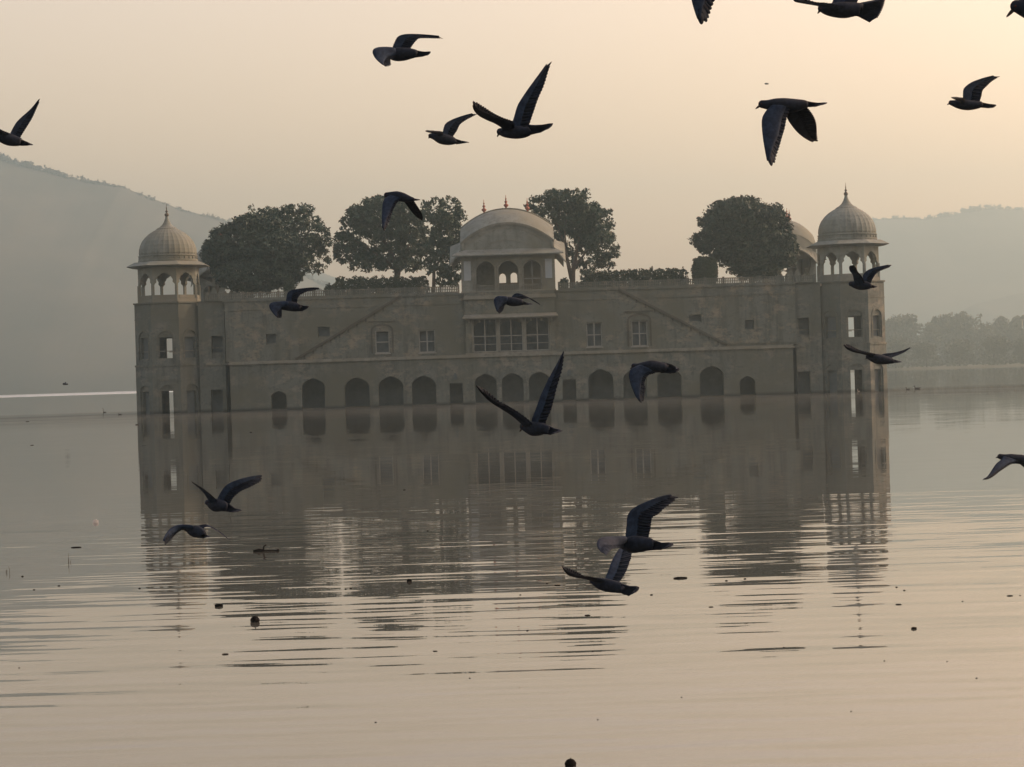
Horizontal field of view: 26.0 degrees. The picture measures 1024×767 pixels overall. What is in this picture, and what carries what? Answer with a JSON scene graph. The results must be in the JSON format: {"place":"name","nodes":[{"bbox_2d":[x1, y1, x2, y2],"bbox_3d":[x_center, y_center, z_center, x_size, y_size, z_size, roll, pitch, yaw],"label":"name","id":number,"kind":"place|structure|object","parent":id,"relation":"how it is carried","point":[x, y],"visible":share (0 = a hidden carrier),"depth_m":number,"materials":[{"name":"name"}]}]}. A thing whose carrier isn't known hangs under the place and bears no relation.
{"place":"outdoors","nodes":[
{"label":"outdoors","id":0,"kind":"place"},
{"bbox_2d":[0,99,39,145],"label":"pigeon","id":1,"kind":"object","parent":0,"point":[12,138],"visible":1,"depth_m":14.44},
{"bbox_2d":[0,161,324,394],"bbox_3d":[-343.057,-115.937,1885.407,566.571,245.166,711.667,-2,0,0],"label":"hill","id":2,"kind":"structure","parent":0,"point":[69,250],"depth_m":1723.35,"materials":[{"name":"grey"}]},
{"bbox_2d":[0,152,330,286],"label":"hill woodland","id":3,"kind":"object","parent":2,"relation":"on","point":[23,164],"visible":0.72,"depth_m":1945.45,"materials":[{"name":"plant"}]},
{"bbox_2d":[163,524,227,544],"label":"pigeon","id":4,"kind":"object","parent":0,"point":[196,531],"visible":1,"depth_m":13.99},
{"bbox_2d":[191,475,261,511],"bbox_3d":[-1.889,0.725,14.513,0.533,0.230,0.255,-2,0,-29],"label":"pigeon","id":5,"kind":"object","parent":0,"point":[227,494],"visible":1,"depth_m":14.53,"materials":[{"name":"black"}]},
{"bbox_2d":[269,287,321,317],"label":"pigeon","id":6,"kind":"object","parent":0,"point":[290,303],"visible":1,"depth_m":17.80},
{"bbox_2d":[302,268,345,290],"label":"hill","id":7,"kind":"structure","parent":0,"point":[325,277],"depth_m":2684.18,"materials":[{"name":"grey"}]},
{"bbox_2d":[382,191,422,230],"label":"pigeon","id":8,"kind":"object","parent":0,"point":[391,199],"visible":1,"depth_m":13.47,"materials":[{"name":"black"}]},
{"bbox_2d":[373,34,442,66],"bbox_3d":[-0.607,-1.963,13.068,0.435,0.222,0.219,-2,0,-9],"label":"pigeon","id":9,"kind":"object","parent":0,"point":[401,49],"visible":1,"depth_m":13.06,"materials":[{"name":"grey"}]},
{"bbox_2d":[426,113,476,144],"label":"pigeon","id":10,"kind":"object","parent":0,"point":[446,135],"visible":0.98,"depth_m":18.15,"materials":[{"name":"grey"}]},
{"bbox_2d":[0,366,1023,766],"bbox_3d":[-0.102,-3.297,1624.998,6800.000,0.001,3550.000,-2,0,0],"label":"lake water","id":11,"kind":"structure","parent":0,"point":[830,528],"depth_m":24.80,"materials":[{"name":"grey liquid"}]},
{"bbox_2d":[250,615,259,621],"bbox_3d":[-2.516,2.316,21.710,0.093,0.095,0.093,-2,0,0],"label":"floating fruit","id":12,"kind":"object","parent":11,"relation":"on","point":[255,618],"visible":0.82,"depth_m":21.68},
{"bbox_2d":[253,545,278,551],"bbox_3d":[-3.411,2.286,30.773,0.365,0.109,0.049,-2,0,0],"label":"floating twig","id":13,"kind":"object","parent":11,"relation":"on","point":[259,550],"visible":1,"depth_m":30.76,"materials":[{"name":"brown wood"}]},
{"bbox_2d":[127,183,888,413],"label":"palace","id":14,"kind":"structure","parent":11,"relation":"in","point":[232,350],"depth_m":191.73,"materials":[{"name":"stone"}]},
{"bbox_2d":[212,347,222,357],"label":"window","id":15,"kind":"structure","parent":14,"relation":"in","point":[219,354],"depth_m":192.43,"materials":[{"name":"paint"}]},
{"bbox_2d":[199,212,307,297],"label":"roof tree","id":16,"kind":"object","parent":14,"relation":"on","point":[261,253],"visible":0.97,"depth_m":203.98,"materials":[{"name":"green plant"}]},
{"bbox_2d":[267,334,275,344],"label":"window","id":17,"kind":"structure","parent":14,"relation":"in","point":[271,338],"depth_m":192.29,"materials":[{"name":"glass"}]},
{"bbox_2d":[245,203,332,275],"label":"roof tree","id":18,"kind":"object","parent":14,"relation":"on","point":[317,242],"visible":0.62,"depth_m":212.49,"materials":[{"name":"green plant"}]},
{"bbox_2d":[283,276,295,296],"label":"bush","id":19,"kind":"object","parent":14,"relation":"on","point":[290,285],"visible":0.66,"depth_m":202.69,"materials":[{"name":"green plant"}]},
{"bbox_2d":[318,327,329,336],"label":"window","id":20,"kind":"structure","parent":14,"relation":"in","point":[323,331],"depth_m":192.29,"materials":[{"name":"glass"}]},
{"bbox_2d":[324,283,333,294],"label":"bush","id":21,"kind":"object","parent":14,"relation":"on","point":[328,286],"visible":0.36,"depth_m":203.80,"materials":[{"name":"green plant"}]},
{"bbox_2d":[330,194,429,281],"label":"roof tree","id":22,"kind":"object","parent":14,"relation":"on","point":[364,221],"visible":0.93,"depth_m":206.87,"materials":[{"name":"green plant"}]},
{"bbox_2d":[333,275,429,294],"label":"hedge","id":23,"kind":"object","parent":14,"relation":"on","point":[372,283],"visible":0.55,"depth_m":203.31,"materials":[{"name":"green plant"}]},
{"bbox_2d":[375,331,390,353],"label":"window","id":24,"kind":"structure","parent":14,"relation":"in","point":[382,343],"depth_m":192.29,"materials":[{"name":"grey glass"}]},
{"bbox_2d":[418,330,436,353],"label":"window","id":25,"kind":"structure","parent":14,"relation":"in","point":[426,337],"depth_m":192.29,"materials":[{"name":"grey glass"}]},
{"bbox_2d":[420,195,467,291],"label":"roof tree","id":26,"kind":"object","parent":14,"relation":"on","point":[443,221],"visible":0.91,"depth_m":202.42,"materials":[{"name":"green plant"}]},
{"bbox_2d":[473,319,496,351],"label":"glazed window","id":27,"kind":"structure","parent":14,"relation":"in","point":[475,321],"depth_m":191.58,"materials":[{"name":"paint"}]},
{"bbox_2d":[499,318,522,350],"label":"glazed window","id":28,"kind":"structure","parent":14,"relation":"in","point":[502,319],"depth_m":191.58,"materials":[{"name":"paint"}]},
{"bbox_2d":[525,317,549,350],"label":"glazed window","id":29,"kind":"structure","parent":14,"relation":"in","point":[546,319],"depth_m":191.58,"materials":[{"name":"paint"}]},
{"bbox_2d":[560,277,568,287],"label":"bush","id":30,"kind":"object","parent":14,"relation":"on","point":[564,280],"visible":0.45,"depth_m":202.71,"materials":[{"name":"green plant"}]},
{"bbox_2d":[523,187,619,287],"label":"roof tree","id":31,"kind":"object","parent":14,"relation":"on","point":[581,224],"visible":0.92,"depth_m":205.48,"materials":[{"name":"green plant"}]},
{"bbox_2d":[586,322,602,347],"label":"window","id":32,"kind":"structure","parent":14,"relation":"in","point":[593,330],"depth_m":192.29,"materials":[{"name":"grey glass"}]},
{"bbox_2d":[580,266,689,287],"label":"hedge","id":33,"kind":"object","parent":14,"relation":"on","point":[592,275],"visible":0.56,"depth_m":203.21,"materials":[{"name":"green plant"}]},
{"bbox_2d":[631,320,648,346],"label":"window","id":34,"kind":"structure","parent":14,"relation":"in","point":[639,328],"depth_m":192.29,"materials":[{"name":"grey glass"}]},
{"bbox_2d":[689,315,700,322],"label":"window","id":35,"kind":"structure","parent":14,"relation":"in","point":[692,318],"depth_m":192.29,"materials":[{"name":"glass"}]},
{"bbox_2d":[690,256,717,283],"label":"bush","id":36,"kind":"object","parent":14,"relation":"on","point":[705,266],"visible":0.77,"depth_m":202.06,"materials":[{"name":"green plant"}]},
{"bbox_2d":[688,194,799,281],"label":"roof tree","id":37,"kind":"object","parent":14,"relation":"on","point":[747,236],"visible":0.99,"depth_m":204.26,"materials":[{"name":"green plant"}]},
{"bbox_2d":[745,320,753,329],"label":"window","id":38,"kind":"structure","parent":14,"relation":"in","point":[748,323],"depth_m":192.29,"materials":[{"name":"glass"}]},
{"bbox_2d":[799,329,808,339],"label":"window","id":39,"kind":"structure","parent":14,"relation":"in","point":[801,337],"depth_m":192.43,"materials":[{"name":"glass"}]},
{"bbox_2d":[565,758,575,766],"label":"floating fruit","id":40,"kind":"object","parent":11,"relation":"on","point":[570,762],"visible":1,"depth_m":13.17,"materials":[{"name":"black"}]},
{"bbox_2d":[0,0,1023,292],"label":"sky","id":41,"kind":"structure","parent":0,"point":[221,108],"materials":[{"name":"beige"}]},
{"bbox_2d":[472,62,552,138],"bbox_3d":[-0.006,-1.311,10.188,0.477,0.366,0.246,-2,0,-23],"label":"pigeon","id":42,"kind":"object","parent":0,"point":[518,127],"visible":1,"depth_m":10.24,"materials":[{"name":"black"}]},
{"bbox_2d":[494,293,539,313],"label":"pigeon","id":43,"kind":"object","parent":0,"point":[501,302],"visible":1,"depth_m":21.91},
{"bbox_2d":[476,351,563,435],"bbox_3d":[0.043,0.049,10.119,0.429,0.386,0.213,-2,0,-6],"label":"pigeon","id":44,"kind":"object","parent":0,"point":[537,425],"visible":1,"depth_m":10.15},
{"bbox_2d":[562,548,638,595],"bbox_3d":[0.450,0.893,10.471,0.277,0.221,0.586,-2,0,43],"label":"pigeon","id":45,"kind":"object","parent":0,"point":[610,581],"visible":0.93,"depth_m":10.52,"materials":[{"name":"grey"}]},
{"bbox_2d":[597,494,677,554],"bbox_3d":[0.506,0.569,8.882,0.441,0.228,0.266,-2,0,-25],"label":"pigeon","id":46,"kind":"object","parent":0,"point":[635,539],"visible":1,"depth_m":8.94,"materials":[{"name":"grey"}]},
{"bbox_2d":[629,360,678,402],"bbox_3d":[0.866,-0.014,14.325,0.289,0.270,0.392,-2,0,-40],"label":"pigeon","id":47,"kind":"object","parent":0,"point":[639,373],"visible":1,"depth_m":14.26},
{"bbox_2d":[692,0,714,23],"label":"pigeon","id":48,"kind":"object","parent":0,"point":[702,8],"visible":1,"depth_m":8.72,"materials":[{"name":"black"}]},
{"bbox_2d":[755,98,826,165],"bbox_3d":[1.306,-1.146,10.164,0.466,0.325,0.210,-2,0,-38],"label":"pigeon","id":49,"kind":"object","parent":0,"point":[796,113],"visible":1,"depth_m":10.12,"materials":[{"name":"black"}]},
{"bbox_2d":[793,0,884,21],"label":"pigeon","id":50,"kind":"object","parent":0,"point":[868,11],"visible":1,"depth_m":10.53,"materials":[{"name":"black"}]},
{"bbox_2d":[849,265,890,289],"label":"pigeon","id":51,"kind":"object","parent":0,"point":[859,282],"visible":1,"depth_m":20.70,"materials":[{"name":"black"}]},
{"bbox_2d":[844,344,911,363],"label":"pigeon","id":52,"kind":"object","parent":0,"point":[886,358],"visible":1,"depth_m":20.48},
{"bbox_2d":[784,209,1023,336],"bbox_3d":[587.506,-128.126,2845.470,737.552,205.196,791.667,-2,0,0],"label":"hill","id":53,"kind":"structure","parent":0,"point":[961,261],"depth_m":2758.89,"materials":[{"name":"grey"}]},
{"bbox_2d":[873,204,1023,220],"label":"hill woodland","id":54,"kind":"object","parent":53,"relation":"on","point":[970,209],"visible":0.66,"depth_m":2945.50,"materials":[{"name":"grey plant"}]},
{"bbox_2d":[850,363,1023,370],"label":"shore bank","id":55,"kind":"structure","parent":0,"point":[962,366],"depth_m":885.50,"materials":[{"name":"grey"}]},
{"bbox_2d":[885,316,907,366],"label":"shore tree","id":56,"kind":"object","parent":55,"relation":"on","point":[893,328],"visible":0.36,"depth_m":1077.12,"materials":[{"name":"green plant"}]},
{"bbox_2d":[886,337,914,367],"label":"shore tree","id":57,"kind":"object","parent":55,"relation":"on","point":[896,346],"visible":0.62,"depth_m":898.57,"materials":[{"name":"green plant"}]},
{"bbox_2d":[890,313,922,366],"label":"shore tree","id":58,"kind":"object","parent":55,"relation":"on","point":[911,328],"visible":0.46,"depth_m":1115.30,"materials":[{"name":"green plant"}]},
{"bbox_2d":[916,322,942,365],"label":"shore tree","id":59,"kind":"object","parent":55,"relation":"on","point":[929,332],"visible":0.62,"depth_m":1091.54,"materials":[{"name":"green plant"}]},
{"bbox_2d":[930,312,956,364],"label":"shore tree","id":60,"kind":"object","parent":55,"relation":"on","point":[941,321],"visible":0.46,"depth_m":1127.48,"materials":[{"name":"green plant"}]},
{"bbox_2d":[944,311,981,364],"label":"shore tree","id":61,"kind":"object","parent":55,"relation":"on","point":[961,327],"visible":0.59,"depth_m":1106.07,"materials":[{"name":"green plant"}]},
{"bbox_2d":[970,322,1000,363],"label":"shore tree","id":62,"kind":"object","parent":55,"relation":"on","point":[985,330],"visible":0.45,"depth_m":1083.46,"materials":[{"name":"green plant"}]},
{"bbox_2d":[975,334,1012,364],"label":"shore tree","id":63,"kind":"object","parent":55,"relation":"on","point":[996,345],"visible":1,"depth_m":898.33,"materials":[{"name":"green plant"}]},
{"bbox_2d":[989,316,1012,363],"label":"shore tree","id":64,"kind":"object","parent":55,"relation":"on","point":[1000,324],"visible":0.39,"depth_m":1120.18,"materials":[{"name":"green plant"}]},
{"bbox_2d":[1005,322,1023,362],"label":"shore tree","id":65,"kind":"object","parent":55,"relation":"on","point":[1012,335],"visible":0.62,"depth_m":1096.69,"materials":[{"name":"green plant"}]},
{"bbox_2d":[1008,315,1023,334],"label":"palm tree","id":66,"kind":"object","parent":55,"relation":"on","point":[1018,319],"visible":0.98,"depth_m":1098.14,"materials":[{"name":"green plant"}]},
{"bbox_2d":[905,292,1023,362],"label":"hill","id":67,"kind":"structure","parent":0,"point":[1009,307],"depth_m":2352.80,"materials":[{"name":"grey"}]},
{"bbox_2d":[947,75,999,109],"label":"pigeon","id":68,"kind":"object","parent":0,"point":[972,95],"visible":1,"depth_m":14.88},
{"bbox_2d":[983,454,1023,479],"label":"pigeon","id":69,"kind":"object","parent":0,"point":[1006,460],"visible":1,"depth_m":15.29,"materials":[{"name":"grey"}]},
{"bbox_2d":[1006,0,1023,17],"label":"pigeon","id":70,"kind":"object","parent":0,"point":[1017,6],"visible":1,"depth_m":6.31,"materials":[{"name":"black"}]}
]}

